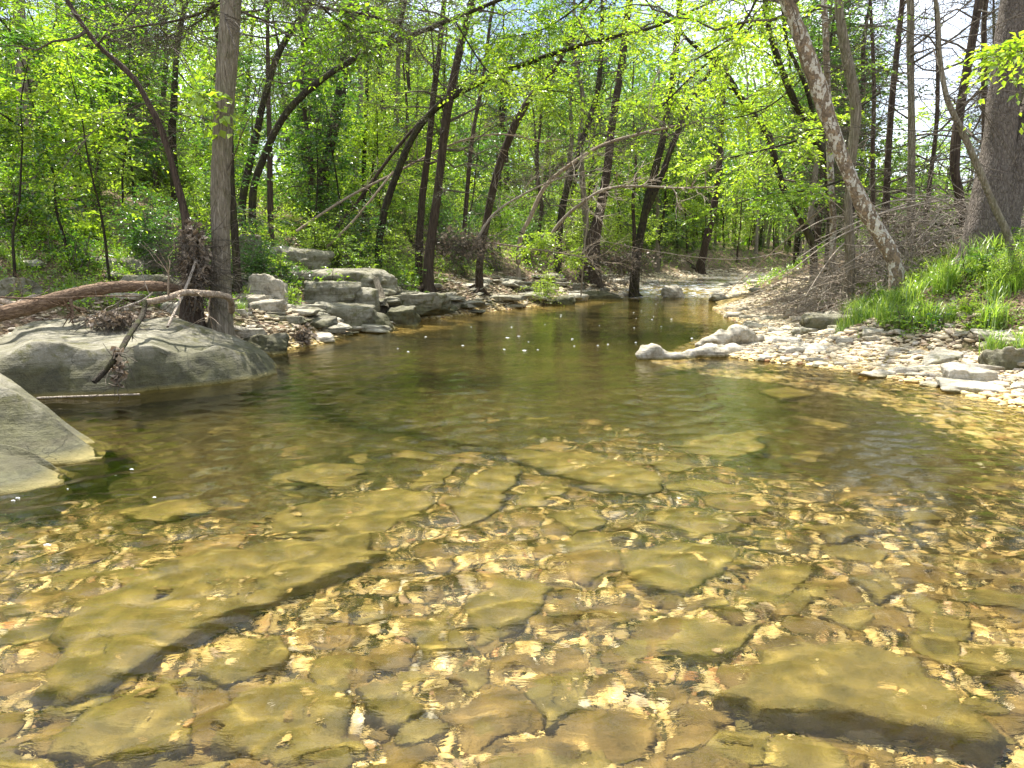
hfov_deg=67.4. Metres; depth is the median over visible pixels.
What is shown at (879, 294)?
herb
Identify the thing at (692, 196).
woodland tree
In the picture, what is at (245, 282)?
ledge stone
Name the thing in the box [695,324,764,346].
rock
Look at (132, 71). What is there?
cedar tree
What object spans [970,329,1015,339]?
bar stone
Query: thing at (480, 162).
sapling
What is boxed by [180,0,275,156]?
woodland tree
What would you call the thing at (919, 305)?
herb
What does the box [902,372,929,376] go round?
bar stone
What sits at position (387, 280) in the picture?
rock ledge
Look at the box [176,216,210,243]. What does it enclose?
herb
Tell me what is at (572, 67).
woodland tree
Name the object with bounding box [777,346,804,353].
bar stone
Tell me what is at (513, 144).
cedar tree
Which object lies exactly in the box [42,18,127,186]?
sapling
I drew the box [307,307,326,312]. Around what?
ledge stone
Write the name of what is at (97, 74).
cedar tree
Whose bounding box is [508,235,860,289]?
weeds
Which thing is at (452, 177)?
woodland tree
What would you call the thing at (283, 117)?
tree
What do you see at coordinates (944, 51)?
sky
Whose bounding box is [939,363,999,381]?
boulder
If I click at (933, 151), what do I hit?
tree
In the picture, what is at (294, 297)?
herb
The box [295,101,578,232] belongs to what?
dead branch
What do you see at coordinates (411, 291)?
ledge stone
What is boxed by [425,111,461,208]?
woodland tree
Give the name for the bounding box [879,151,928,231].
sapling
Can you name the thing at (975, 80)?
cedar tree
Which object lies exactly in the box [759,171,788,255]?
woodland tree
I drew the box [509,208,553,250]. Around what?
shrub
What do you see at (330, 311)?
ledge stone
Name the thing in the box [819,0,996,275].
tree
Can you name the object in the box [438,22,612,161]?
leafy branch
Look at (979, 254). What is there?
herb
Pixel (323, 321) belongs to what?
ledge stone
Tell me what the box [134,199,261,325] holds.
flood debris
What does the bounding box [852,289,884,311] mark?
herb
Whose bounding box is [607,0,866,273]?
tree
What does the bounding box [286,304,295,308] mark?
bank stone
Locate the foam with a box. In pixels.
[12,312,661,544]
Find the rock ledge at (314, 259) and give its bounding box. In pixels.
[270,246,334,269]
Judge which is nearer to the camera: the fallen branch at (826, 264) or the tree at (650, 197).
the fallen branch at (826, 264)
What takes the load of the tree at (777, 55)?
on the ground at (710, 265)
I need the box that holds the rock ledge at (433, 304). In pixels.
[389,292,451,316]
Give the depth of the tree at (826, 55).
16.10 m
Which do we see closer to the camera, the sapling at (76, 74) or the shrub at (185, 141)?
the sapling at (76, 74)
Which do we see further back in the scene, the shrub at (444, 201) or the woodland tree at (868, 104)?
the shrub at (444, 201)
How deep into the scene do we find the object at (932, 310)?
10.77 m
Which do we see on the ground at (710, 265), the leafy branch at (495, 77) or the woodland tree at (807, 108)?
the woodland tree at (807, 108)
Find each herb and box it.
[0,186,45,217]
[0,195,43,227]
[0,216,11,232]
[0,217,35,245]
[5,282,48,300]
[7,184,60,213]
[19,215,65,241]
[23,184,101,216]
[36,231,120,266]
[40,210,56,224]
[43,236,105,274]
[44,229,90,259]
[49,210,93,239]
[64,209,119,245]
[75,211,115,234]
[78,198,125,222]
[118,223,171,247]
[126,201,180,229]
[136,210,181,235]
[144,252,177,277]
[164,208,206,221]
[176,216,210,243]
[188,200,208,224]
[193,207,210,232]
[263,237,292,248]
[264,258,313,289]
[265,243,289,263]
[271,252,295,273]
[275,233,324,248]
[283,280,304,305]
[287,280,302,300]
[298,266,356,281]
[391,264,425,284]
[402,263,421,283]
[402,273,428,292]
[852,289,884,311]
[860,286,899,306]
[879,303,922,329]
[885,307,928,338]
[898,289,907,306]
[903,274,918,288]
[905,306,953,333]
[907,294,936,312]
[913,262,929,281]
[918,273,932,286]
[932,262,957,278]
[950,298,978,313]
[951,247,1022,277]
[952,291,996,312]
[955,308,999,329]
[961,257,976,275]
[973,265,994,283]
[980,273,1000,289]
[996,243,1015,258]
[998,216,1023,244]
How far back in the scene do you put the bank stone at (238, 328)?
11.34 m
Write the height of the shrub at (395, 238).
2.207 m
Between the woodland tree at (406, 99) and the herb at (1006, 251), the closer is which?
the herb at (1006, 251)
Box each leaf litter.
[0,167,601,336]
[513,247,800,287]
[797,250,1023,309]
[817,253,1023,354]
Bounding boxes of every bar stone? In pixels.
[725,312,745,314]
[725,314,738,317]
[739,315,759,318]
[742,322,763,327]
[755,356,773,360]
[760,315,773,317]
[767,326,788,331]
[771,336,801,343]
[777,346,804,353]
[779,357,793,362]
[789,316,801,321]
[790,326,817,335]
[798,344,828,352]
[804,358,823,361]
[812,362,829,366]
[824,310,841,313]
[827,336,838,339]
[834,362,848,366]
[835,337,853,342]
[857,369,896,377]
[861,342,873,344]
[862,327,883,336]
[862,336,881,341]
[875,331,891,334]
[891,366,918,372]
[893,329,905,334]
[894,348,908,351]
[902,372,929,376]
[907,350,923,353]
[912,366,939,371]
[919,380,939,387]
[922,354,962,365]
[929,350,964,355]
[935,377,1006,393]
[943,323,954,327]
[948,362,1004,370]
[953,331,971,335]
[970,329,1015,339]
[995,337,1018,344]
[1010,381,1023,388]
[1017,361,1023,365]
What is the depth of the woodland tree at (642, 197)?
47.40 m
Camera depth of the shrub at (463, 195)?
42.82 m
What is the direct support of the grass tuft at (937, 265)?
on the ground at (710, 265)
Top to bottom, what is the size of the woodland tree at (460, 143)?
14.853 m
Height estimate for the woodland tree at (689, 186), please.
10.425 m
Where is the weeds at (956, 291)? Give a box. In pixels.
[832,234,1023,344]
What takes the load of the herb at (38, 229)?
on the ground at (710, 265)
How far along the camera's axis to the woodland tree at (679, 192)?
51.15 m
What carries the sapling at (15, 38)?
on the ground at (710, 265)
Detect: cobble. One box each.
[568,283,585,290]
[568,293,588,301]
[611,279,628,284]
[617,293,628,296]
[704,289,722,291]
[708,295,727,300]
[725,281,743,284]
[745,280,762,284]
[749,287,760,291]
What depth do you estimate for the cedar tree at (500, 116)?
34.22 m
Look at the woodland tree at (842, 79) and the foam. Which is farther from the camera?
the woodland tree at (842, 79)
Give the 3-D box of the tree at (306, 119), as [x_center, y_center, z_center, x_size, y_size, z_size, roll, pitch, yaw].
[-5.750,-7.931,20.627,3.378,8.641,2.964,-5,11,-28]
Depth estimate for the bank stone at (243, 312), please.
12.01 m
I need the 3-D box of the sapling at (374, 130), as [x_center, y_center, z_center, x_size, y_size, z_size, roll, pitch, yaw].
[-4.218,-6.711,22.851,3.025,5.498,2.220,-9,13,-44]
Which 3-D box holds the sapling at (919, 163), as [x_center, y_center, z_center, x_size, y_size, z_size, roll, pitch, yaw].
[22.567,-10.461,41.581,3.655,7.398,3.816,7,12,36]
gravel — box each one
[0,269,571,347]
[553,267,780,298]
[713,275,1023,411]
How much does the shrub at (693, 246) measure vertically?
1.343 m
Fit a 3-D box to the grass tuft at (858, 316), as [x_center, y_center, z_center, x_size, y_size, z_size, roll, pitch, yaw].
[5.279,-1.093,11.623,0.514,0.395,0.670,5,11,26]
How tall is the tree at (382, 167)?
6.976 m
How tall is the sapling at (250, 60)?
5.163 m
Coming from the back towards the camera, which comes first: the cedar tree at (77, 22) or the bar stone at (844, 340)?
the cedar tree at (77, 22)
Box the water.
[0,272,1023,767]
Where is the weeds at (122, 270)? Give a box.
[0,163,491,311]
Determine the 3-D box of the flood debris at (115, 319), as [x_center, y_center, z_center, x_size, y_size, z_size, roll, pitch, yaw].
[-4.870,-0.786,9.453,1.131,0.873,1.115,0,9,0]
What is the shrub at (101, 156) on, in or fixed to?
on the ground at (710, 265)
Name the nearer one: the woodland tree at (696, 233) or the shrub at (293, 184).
the shrub at (293, 184)
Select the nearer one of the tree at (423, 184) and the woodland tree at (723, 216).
the tree at (423, 184)
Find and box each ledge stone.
[235,301,249,307]
[242,278,277,285]
[266,312,285,314]
[279,315,306,323]
[290,278,314,284]
[302,300,314,303]
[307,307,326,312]
[308,315,337,327]
[325,306,373,315]
[386,292,416,296]
[387,297,402,305]
[397,285,415,289]
[403,290,419,293]
[449,305,457,312]
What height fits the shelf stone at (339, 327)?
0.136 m
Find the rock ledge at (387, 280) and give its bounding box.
[277,268,400,295]
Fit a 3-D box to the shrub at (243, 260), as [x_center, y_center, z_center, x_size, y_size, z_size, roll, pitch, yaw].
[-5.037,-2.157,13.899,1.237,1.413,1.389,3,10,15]
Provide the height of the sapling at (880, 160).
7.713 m
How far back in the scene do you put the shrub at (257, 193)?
23.96 m
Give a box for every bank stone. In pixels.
[22,259,44,265]
[105,272,123,278]
[108,293,146,300]
[160,302,179,314]
[234,294,265,302]
[234,326,248,331]
[234,328,266,337]
[235,309,248,316]
[249,299,287,311]
[249,304,260,308]
[265,295,273,298]
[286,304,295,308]
[301,304,326,309]
[315,332,334,342]
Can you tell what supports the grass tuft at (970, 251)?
on the ground at (710, 265)
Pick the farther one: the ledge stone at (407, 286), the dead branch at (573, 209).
the dead branch at (573, 209)
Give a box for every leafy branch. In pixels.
[0,0,151,136]
[0,72,106,193]
[175,69,262,153]
[288,0,417,94]
[436,0,641,86]
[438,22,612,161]
[502,222,593,284]
[606,2,793,171]
[643,0,822,108]
[664,91,880,218]
[681,178,843,235]
[702,56,848,158]
[944,30,1023,133]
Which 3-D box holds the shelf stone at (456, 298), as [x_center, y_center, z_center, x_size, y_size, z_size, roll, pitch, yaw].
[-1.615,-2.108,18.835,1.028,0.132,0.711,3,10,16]
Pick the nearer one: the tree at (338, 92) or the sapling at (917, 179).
the tree at (338, 92)
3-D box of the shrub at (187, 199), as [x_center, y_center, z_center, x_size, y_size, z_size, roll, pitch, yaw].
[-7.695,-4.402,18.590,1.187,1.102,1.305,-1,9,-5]
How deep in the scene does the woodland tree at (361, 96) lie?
28.86 m
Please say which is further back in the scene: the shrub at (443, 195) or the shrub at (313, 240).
the shrub at (443, 195)
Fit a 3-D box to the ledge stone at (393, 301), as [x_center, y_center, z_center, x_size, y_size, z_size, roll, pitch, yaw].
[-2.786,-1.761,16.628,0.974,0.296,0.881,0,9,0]
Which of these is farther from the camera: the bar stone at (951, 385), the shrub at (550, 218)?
the shrub at (550, 218)
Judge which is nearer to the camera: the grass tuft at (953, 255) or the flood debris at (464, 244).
the grass tuft at (953, 255)
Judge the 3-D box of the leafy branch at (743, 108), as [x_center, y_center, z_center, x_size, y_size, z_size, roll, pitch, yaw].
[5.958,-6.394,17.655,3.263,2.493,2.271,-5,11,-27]
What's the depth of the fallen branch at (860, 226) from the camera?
13.73 m
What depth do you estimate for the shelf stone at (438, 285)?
19.49 m
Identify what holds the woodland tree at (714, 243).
on the ground at (710, 265)
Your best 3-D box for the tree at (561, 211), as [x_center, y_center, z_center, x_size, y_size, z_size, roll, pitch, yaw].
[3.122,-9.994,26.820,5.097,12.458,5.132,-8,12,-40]
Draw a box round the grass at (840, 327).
[819,254,1014,348]
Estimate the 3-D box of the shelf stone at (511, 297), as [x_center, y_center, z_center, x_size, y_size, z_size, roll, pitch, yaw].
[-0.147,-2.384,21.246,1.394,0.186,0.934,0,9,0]
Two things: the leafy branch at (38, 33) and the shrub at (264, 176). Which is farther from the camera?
the shrub at (264, 176)
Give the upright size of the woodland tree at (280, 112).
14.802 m
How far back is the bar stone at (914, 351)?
9.99 m
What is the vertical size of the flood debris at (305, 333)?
0.580 m
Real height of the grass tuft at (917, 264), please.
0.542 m
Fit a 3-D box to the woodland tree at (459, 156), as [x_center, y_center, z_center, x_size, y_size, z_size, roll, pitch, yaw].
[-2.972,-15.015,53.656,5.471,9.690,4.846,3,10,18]
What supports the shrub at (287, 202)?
on the ground at (710, 265)
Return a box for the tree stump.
[373,276,388,312]
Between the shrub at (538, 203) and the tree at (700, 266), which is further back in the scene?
the tree at (700, 266)
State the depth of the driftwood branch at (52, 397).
7.70 m
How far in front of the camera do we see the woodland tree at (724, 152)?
60.97 m
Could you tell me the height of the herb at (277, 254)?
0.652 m
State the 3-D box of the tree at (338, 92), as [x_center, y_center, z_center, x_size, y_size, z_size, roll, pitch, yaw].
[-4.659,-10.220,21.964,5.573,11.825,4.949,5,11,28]
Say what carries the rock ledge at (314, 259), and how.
on the ground at (710, 265)
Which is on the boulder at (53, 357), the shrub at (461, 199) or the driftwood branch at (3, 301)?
the driftwood branch at (3, 301)
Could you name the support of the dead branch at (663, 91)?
hanging from the leafy branch at (735, 45)
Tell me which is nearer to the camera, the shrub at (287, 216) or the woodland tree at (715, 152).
the shrub at (287, 216)
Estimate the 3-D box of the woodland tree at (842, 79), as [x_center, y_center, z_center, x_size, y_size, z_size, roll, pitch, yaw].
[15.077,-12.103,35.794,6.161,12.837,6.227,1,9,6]
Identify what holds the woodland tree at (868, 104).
on the ground at (710, 265)
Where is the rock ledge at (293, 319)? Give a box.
[270,314,305,326]
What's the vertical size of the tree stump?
0.748 m
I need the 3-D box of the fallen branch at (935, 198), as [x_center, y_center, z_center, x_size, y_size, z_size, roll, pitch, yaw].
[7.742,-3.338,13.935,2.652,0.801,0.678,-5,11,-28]
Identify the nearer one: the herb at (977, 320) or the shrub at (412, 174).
the herb at (977, 320)
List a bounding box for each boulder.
[0,277,42,299]
[0,317,276,396]
[0,373,101,463]
[0,444,63,494]
[72,286,99,302]
[90,256,120,271]
[117,256,156,274]
[120,274,179,299]
[239,233,262,265]
[243,333,289,353]
[246,273,288,303]
[303,280,361,302]
[314,301,394,328]
[354,287,379,311]
[552,295,575,305]
[584,290,623,299]
[661,285,684,297]
[799,312,841,330]
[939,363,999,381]
[978,346,1023,370]
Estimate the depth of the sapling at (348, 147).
23.55 m
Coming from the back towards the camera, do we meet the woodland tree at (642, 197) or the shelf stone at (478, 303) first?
the woodland tree at (642, 197)
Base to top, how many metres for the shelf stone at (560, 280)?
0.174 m
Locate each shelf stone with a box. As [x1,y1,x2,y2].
[287,309,319,315]
[295,306,308,308]
[311,312,330,315]
[322,323,351,332]
[347,326,363,331]
[360,324,391,332]
[420,283,442,287]
[448,295,464,300]
[451,300,485,306]
[451,303,477,307]
[462,283,489,289]
[468,309,485,312]
[489,295,530,300]
[500,278,524,283]
[502,283,520,286]
[503,277,521,280]
[503,305,526,306]
[518,292,548,299]
[519,285,535,289]
[524,282,536,284]
[531,274,555,280]
[547,273,562,276]
[551,278,566,281]
[552,282,572,285]
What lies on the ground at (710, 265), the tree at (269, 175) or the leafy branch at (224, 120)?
the tree at (269, 175)
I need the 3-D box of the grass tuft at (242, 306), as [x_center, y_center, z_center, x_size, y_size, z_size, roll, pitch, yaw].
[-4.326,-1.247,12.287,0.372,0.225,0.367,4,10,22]
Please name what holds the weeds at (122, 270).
on the ground at (710, 265)
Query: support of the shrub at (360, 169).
on the ground at (710, 265)
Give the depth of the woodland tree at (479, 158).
67.97 m
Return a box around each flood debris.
[70,284,155,334]
[86,345,135,403]
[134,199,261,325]
[291,314,317,345]
[369,194,530,292]
[542,205,711,298]
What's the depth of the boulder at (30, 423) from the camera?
5.51 m
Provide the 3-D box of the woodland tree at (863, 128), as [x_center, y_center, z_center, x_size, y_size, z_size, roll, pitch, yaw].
[16.570,-11.794,38.442,5.927,12.724,5.101,-4,10,-24]
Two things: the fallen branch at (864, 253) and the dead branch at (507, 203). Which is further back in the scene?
the dead branch at (507, 203)
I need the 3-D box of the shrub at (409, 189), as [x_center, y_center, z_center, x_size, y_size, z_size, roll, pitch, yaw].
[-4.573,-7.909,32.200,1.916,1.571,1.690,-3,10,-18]
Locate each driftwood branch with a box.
[0,288,52,318]
[36,393,139,398]
[71,257,169,322]
[92,299,147,383]
[138,237,268,329]
[166,259,196,327]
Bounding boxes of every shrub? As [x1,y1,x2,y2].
[0,118,50,179]
[0,135,64,232]
[33,114,63,185]
[55,140,104,185]
[62,160,120,210]
[75,126,119,171]
[88,146,157,194]
[103,181,177,256]
[104,184,202,275]
[111,127,189,188]
[134,131,194,192]
[158,145,209,196]
[165,127,198,158]
[167,142,207,189]
[169,178,209,219]
[176,115,212,181]
[180,156,257,216]
[181,134,211,192]
[185,115,212,167]
[188,166,210,205]
[200,143,253,200]
[202,188,290,259]
[206,147,264,187]
[207,230,279,285]
[230,216,290,278]
[238,176,278,205]
[256,180,293,217]
[260,165,276,191]
[273,200,301,228]
[274,177,355,241]
[279,184,295,210]
[280,171,305,203]
[281,169,316,210]
[285,180,315,204]
[291,191,315,222]
[291,223,337,250]
[296,207,357,265]
[298,188,365,267]
[309,197,394,267]
[323,228,375,268]
[329,177,368,228]
[332,161,366,193]
[341,139,389,193]
[345,200,378,232]
[347,194,417,250]
[354,161,408,213]
[354,193,416,268]
[367,244,425,289]
[369,143,434,209]
[371,178,416,232]
[376,183,441,241]
[385,146,447,215]
[386,179,418,202]
[399,165,432,205]
[401,181,463,235]
[405,197,431,233]
[410,174,450,221]
[416,196,454,240]
[424,191,483,255]
[424,211,490,276]
[427,181,459,208]
[445,175,489,215]
[446,186,469,215]
[451,170,490,213]
[459,189,485,231]
[461,218,527,270]
[471,183,516,233]
[492,204,527,239]
[494,180,543,235]
[496,193,551,240]
[498,212,544,243]
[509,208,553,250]
[509,209,544,262]
[511,183,560,231]
[517,265,565,305]
[524,208,557,235]
[528,194,567,225]
[541,207,557,237]
[542,210,581,246]
[546,201,591,252]
[556,183,620,248]
[600,206,625,256]
[602,207,637,250]
[615,218,647,251]
[622,202,661,241]
[628,217,655,249]
[631,211,667,249]
[659,210,705,253]
[661,245,678,261]
[688,236,700,252]
[758,235,768,250]
[779,244,792,254]
[922,209,958,241]
[969,230,1023,285]
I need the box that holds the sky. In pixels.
[0,0,999,212]
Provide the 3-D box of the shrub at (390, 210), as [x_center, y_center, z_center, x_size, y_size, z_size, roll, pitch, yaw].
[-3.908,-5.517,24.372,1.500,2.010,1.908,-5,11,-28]
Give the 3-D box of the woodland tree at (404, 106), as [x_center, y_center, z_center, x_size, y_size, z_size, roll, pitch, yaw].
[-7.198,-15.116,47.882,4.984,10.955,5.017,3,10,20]
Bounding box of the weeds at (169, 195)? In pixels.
[1,156,661,272]
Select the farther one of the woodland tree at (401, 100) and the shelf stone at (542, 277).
the woodland tree at (401, 100)
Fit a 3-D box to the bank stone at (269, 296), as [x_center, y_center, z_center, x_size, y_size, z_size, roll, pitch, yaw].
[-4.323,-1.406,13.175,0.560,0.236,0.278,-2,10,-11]
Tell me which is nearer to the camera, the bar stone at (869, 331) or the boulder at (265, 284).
the bar stone at (869, 331)
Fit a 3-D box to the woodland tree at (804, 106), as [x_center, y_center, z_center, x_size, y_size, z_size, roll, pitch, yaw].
[15.949,-12.656,39.145,6.180,14.051,6.904,-7,12,-38]
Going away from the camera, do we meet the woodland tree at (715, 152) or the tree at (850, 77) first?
the tree at (850, 77)
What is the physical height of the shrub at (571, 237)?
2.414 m
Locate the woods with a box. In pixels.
[3,0,971,249]
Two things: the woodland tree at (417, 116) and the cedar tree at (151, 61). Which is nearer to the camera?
the cedar tree at (151, 61)
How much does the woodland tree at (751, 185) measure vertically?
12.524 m
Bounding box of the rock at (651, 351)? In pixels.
[635,343,746,359]
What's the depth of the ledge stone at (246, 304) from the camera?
12.59 m
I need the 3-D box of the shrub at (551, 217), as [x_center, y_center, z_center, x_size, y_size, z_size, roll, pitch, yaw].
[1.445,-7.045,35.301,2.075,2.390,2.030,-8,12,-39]
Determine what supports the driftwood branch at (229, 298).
on the boulder at (53, 357)
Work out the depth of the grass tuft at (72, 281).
11.63 m
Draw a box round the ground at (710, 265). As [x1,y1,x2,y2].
[0,157,1023,404]
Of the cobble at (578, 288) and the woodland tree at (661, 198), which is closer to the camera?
the cobble at (578, 288)
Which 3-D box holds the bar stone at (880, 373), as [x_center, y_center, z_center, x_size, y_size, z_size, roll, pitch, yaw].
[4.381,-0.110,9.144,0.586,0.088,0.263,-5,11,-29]
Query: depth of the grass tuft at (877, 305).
11.32 m
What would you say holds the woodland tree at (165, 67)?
on the ground at (710, 265)
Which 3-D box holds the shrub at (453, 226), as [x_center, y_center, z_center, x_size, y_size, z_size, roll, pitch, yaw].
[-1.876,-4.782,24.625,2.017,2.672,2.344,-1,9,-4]
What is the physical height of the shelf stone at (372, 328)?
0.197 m
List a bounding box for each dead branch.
[0,251,155,326]
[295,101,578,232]
[326,171,393,247]
[466,130,613,258]
[481,214,631,282]
[547,146,724,240]
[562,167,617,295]
[580,205,782,279]
[592,37,721,171]
[723,172,843,295]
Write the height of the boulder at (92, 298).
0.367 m
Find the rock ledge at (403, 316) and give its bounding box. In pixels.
[385,306,420,325]
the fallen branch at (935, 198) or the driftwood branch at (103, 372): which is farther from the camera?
the fallen branch at (935, 198)
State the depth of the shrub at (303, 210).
20.61 m
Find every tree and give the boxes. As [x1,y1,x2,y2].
[0,0,92,144]
[0,0,170,200]
[0,0,211,326]
[0,22,66,114]
[13,0,126,124]
[26,0,76,124]
[31,1,86,114]
[40,1,156,114]
[41,0,217,210]
[43,0,96,137]
[59,2,150,176]
[73,0,167,185]
[75,0,331,339]
[89,0,195,185]
[95,0,194,179]
[97,0,395,294]
[105,16,181,149]
[109,5,201,133]
[114,0,198,193]
[115,10,181,142]
[126,0,216,164]
[153,6,211,160]
[157,0,271,142]
[164,0,421,232]
[166,0,334,245]
[177,0,258,157]
[178,23,278,174]
[179,86,211,137]
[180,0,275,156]
[180,0,295,172]
[210,0,601,233]
[234,0,325,183]
[236,0,339,183]
[238,0,389,189]
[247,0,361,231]
[247,1,379,170]
[275,0,443,231]
[275,15,355,175]
[285,0,439,198]
[310,64,368,173]
[313,0,460,172]
[314,65,371,166]
[326,0,547,241]
[327,73,368,156]
[336,0,418,235]
[336,11,417,175]
[347,0,525,291]
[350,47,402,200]
[351,0,539,312]
[361,26,468,182]
[361,46,425,184]
[363,0,452,212]
[365,0,792,268]
[369,52,428,152]
[370,68,437,179]
[375,5,413,197]
[379,58,453,199]
[394,0,499,207]
[402,36,478,205]
[409,89,475,216]
[413,82,466,200]
[424,0,544,260]
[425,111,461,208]
[432,137,465,212]
[435,0,693,309]
[438,91,474,203]
[438,96,496,200]
[445,0,565,221]
[447,70,501,196]
[450,20,530,197]
[453,59,515,194]
[461,108,510,198]
[468,105,512,177]
[472,42,528,212]
[480,79,530,220]
[487,0,660,245]
[489,32,577,218]
[495,0,651,226]
[501,30,573,257]
[503,54,764,277]
[506,40,586,207]
[509,124,534,194]
[514,80,576,224]
[515,106,575,215]
[527,0,686,272]
[529,6,621,233]
[530,15,646,225]
[535,104,594,226]
[544,36,642,219]
[558,0,668,290]
[563,64,630,223]
[564,56,626,199]
[587,0,757,297]
[588,30,689,254]
[592,87,656,230]
[594,1,696,272]
[595,128,645,232]
[602,30,666,215]
[603,73,676,214]
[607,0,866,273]
[612,0,946,291]
[620,133,647,222]
[621,67,671,210]
[625,130,668,219]
[626,82,690,243]
[631,19,719,245]
[631,106,705,262]
[631,132,683,243]
[640,104,701,225]
[657,42,719,239]
[657,96,714,248]
[663,120,710,233]
[666,59,709,210]
[669,142,707,254]
[673,0,875,273]
[673,160,716,237]
[674,70,743,226]
[674,136,714,247]
[675,55,739,239]
[681,138,736,238]
[685,0,776,274]
[687,78,743,218]
[690,147,733,249]
[697,147,745,248]
[697,155,745,247]
[698,85,757,244]
[704,0,936,304]
[711,76,783,253]
[719,154,762,262]
[721,164,750,246]
[723,0,890,265]
[723,0,935,290]
[725,96,783,245]
[725,155,757,243]
[728,101,789,244]
[733,0,970,252]
[736,174,764,249]
[742,26,842,265]
[742,109,790,249]
[747,0,953,241]
[751,10,886,238]
[756,68,804,248]
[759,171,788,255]
[766,0,1023,254]
[766,2,883,227]
[766,64,841,230]
[767,161,790,250]
[769,0,878,254]
[771,10,903,244]
[773,0,998,263]
[773,164,809,260]
[774,63,809,216]
[781,0,904,245]
[781,172,806,255]
[783,20,895,229]
[788,33,886,249]
[797,0,933,250]
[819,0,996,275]
[823,0,989,251]
[834,0,1022,261]
[858,0,1023,277]
[882,0,1023,235]
[917,0,998,202]
[921,1,1022,211]
[959,3,997,177]
[961,3,1022,198]
[970,16,1023,207]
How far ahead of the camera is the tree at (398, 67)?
34.24 m
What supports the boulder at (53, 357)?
on the ground at (710, 265)
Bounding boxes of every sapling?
[0,1,128,205]
[0,9,106,256]
[0,24,99,277]
[2,0,181,204]
[17,26,163,281]
[37,12,119,156]
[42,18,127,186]
[43,4,140,174]
[51,13,147,179]
[56,1,180,157]
[58,0,183,209]
[67,0,185,213]
[119,63,181,160]
[168,61,276,245]
[171,31,302,208]
[189,79,281,199]
[195,95,262,193]
[247,64,376,242]
[254,49,357,231]
[273,45,371,191]
[281,43,400,245]
[303,107,369,192]
[321,68,415,236]
[344,85,411,212]
[426,64,517,233]
[467,156,527,266]
[585,118,653,250]
[588,116,653,230]
[608,126,668,224]
[648,117,712,246]
[655,142,706,254]
[682,179,727,248]
[779,124,877,240]
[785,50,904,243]
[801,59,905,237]
[836,72,928,230]
[854,152,899,230]
[867,110,925,222]
[876,148,921,234]
[879,150,941,223]
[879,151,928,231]
[890,101,973,208]
[894,120,965,221]
[901,136,962,232]
[923,130,972,220]
[936,103,980,212]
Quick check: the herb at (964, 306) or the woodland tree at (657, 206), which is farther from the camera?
the woodland tree at (657, 206)
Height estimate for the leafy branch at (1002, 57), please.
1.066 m
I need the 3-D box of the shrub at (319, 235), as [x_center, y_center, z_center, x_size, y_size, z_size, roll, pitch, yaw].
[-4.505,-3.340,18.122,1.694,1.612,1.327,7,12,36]
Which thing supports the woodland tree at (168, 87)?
on the ground at (710, 265)
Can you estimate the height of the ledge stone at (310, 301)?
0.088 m
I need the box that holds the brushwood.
[724,169,1023,326]
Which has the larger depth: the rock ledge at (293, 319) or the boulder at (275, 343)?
the rock ledge at (293, 319)
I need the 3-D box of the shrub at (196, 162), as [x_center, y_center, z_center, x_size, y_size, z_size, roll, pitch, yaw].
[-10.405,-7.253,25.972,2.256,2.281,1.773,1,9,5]
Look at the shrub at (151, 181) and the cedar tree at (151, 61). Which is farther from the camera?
the cedar tree at (151, 61)
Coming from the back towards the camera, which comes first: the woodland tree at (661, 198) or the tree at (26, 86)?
the woodland tree at (661, 198)
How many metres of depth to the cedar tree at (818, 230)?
30.21 m
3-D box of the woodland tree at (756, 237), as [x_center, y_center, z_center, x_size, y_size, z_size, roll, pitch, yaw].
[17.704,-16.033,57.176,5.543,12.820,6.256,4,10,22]
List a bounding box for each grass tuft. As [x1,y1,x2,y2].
[0,241,10,256]
[6,254,26,269]
[64,272,83,285]
[74,250,88,262]
[111,247,127,257]
[235,300,247,309]
[836,299,872,327]
[841,299,868,312]
[850,302,873,323]
[852,291,875,308]
[870,295,897,320]
[871,287,900,300]
[874,300,902,326]
[881,289,903,309]
[883,285,912,302]
[886,294,901,308]
[894,303,929,326]
[898,276,929,304]
[904,254,940,280]
[905,268,929,286]
[911,255,956,279]
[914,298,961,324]
[923,253,975,289]
[923,270,956,293]
[940,242,958,263]
[940,302,969,322]
[959,236,992,269]
[966,253,998,276]
[967,301,1019,330]
[971,327,1011,353]
[974,232,1017,255]
[975,290,1013,328]
[976,250,1006,272]
[978,262,1023,288]
[979,278,1011,299]
[987,272,1019,296]
[989,236,1021,255]
[989,267,1023,291]
[993,254,1017,277]
[997,250,1020,266]
[997,328,1023,348]
[1017,237,1023,258]
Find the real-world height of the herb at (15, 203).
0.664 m
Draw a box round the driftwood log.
[0,280,183,326]
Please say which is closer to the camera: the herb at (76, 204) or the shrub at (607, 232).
the herb at (76, 204)
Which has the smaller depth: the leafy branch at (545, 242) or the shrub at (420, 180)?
the leafy branch at (545, 242)
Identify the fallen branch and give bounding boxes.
[782,206,877,277]
[796,198,911,275]
[801,204,856,235]
[805,231,856,296]
[814,180,949,240]
[834,212,925,287]
[851,180,944,220]
[907,182,965,214]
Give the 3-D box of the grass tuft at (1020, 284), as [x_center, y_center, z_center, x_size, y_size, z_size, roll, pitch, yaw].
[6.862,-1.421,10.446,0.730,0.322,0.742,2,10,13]
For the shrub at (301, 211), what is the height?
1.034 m
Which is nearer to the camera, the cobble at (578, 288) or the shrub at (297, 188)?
the shrub at (297, 188)
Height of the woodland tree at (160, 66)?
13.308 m
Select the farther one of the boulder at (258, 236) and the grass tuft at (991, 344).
the boulder at (258, 236)
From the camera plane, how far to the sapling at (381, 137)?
22.09 m

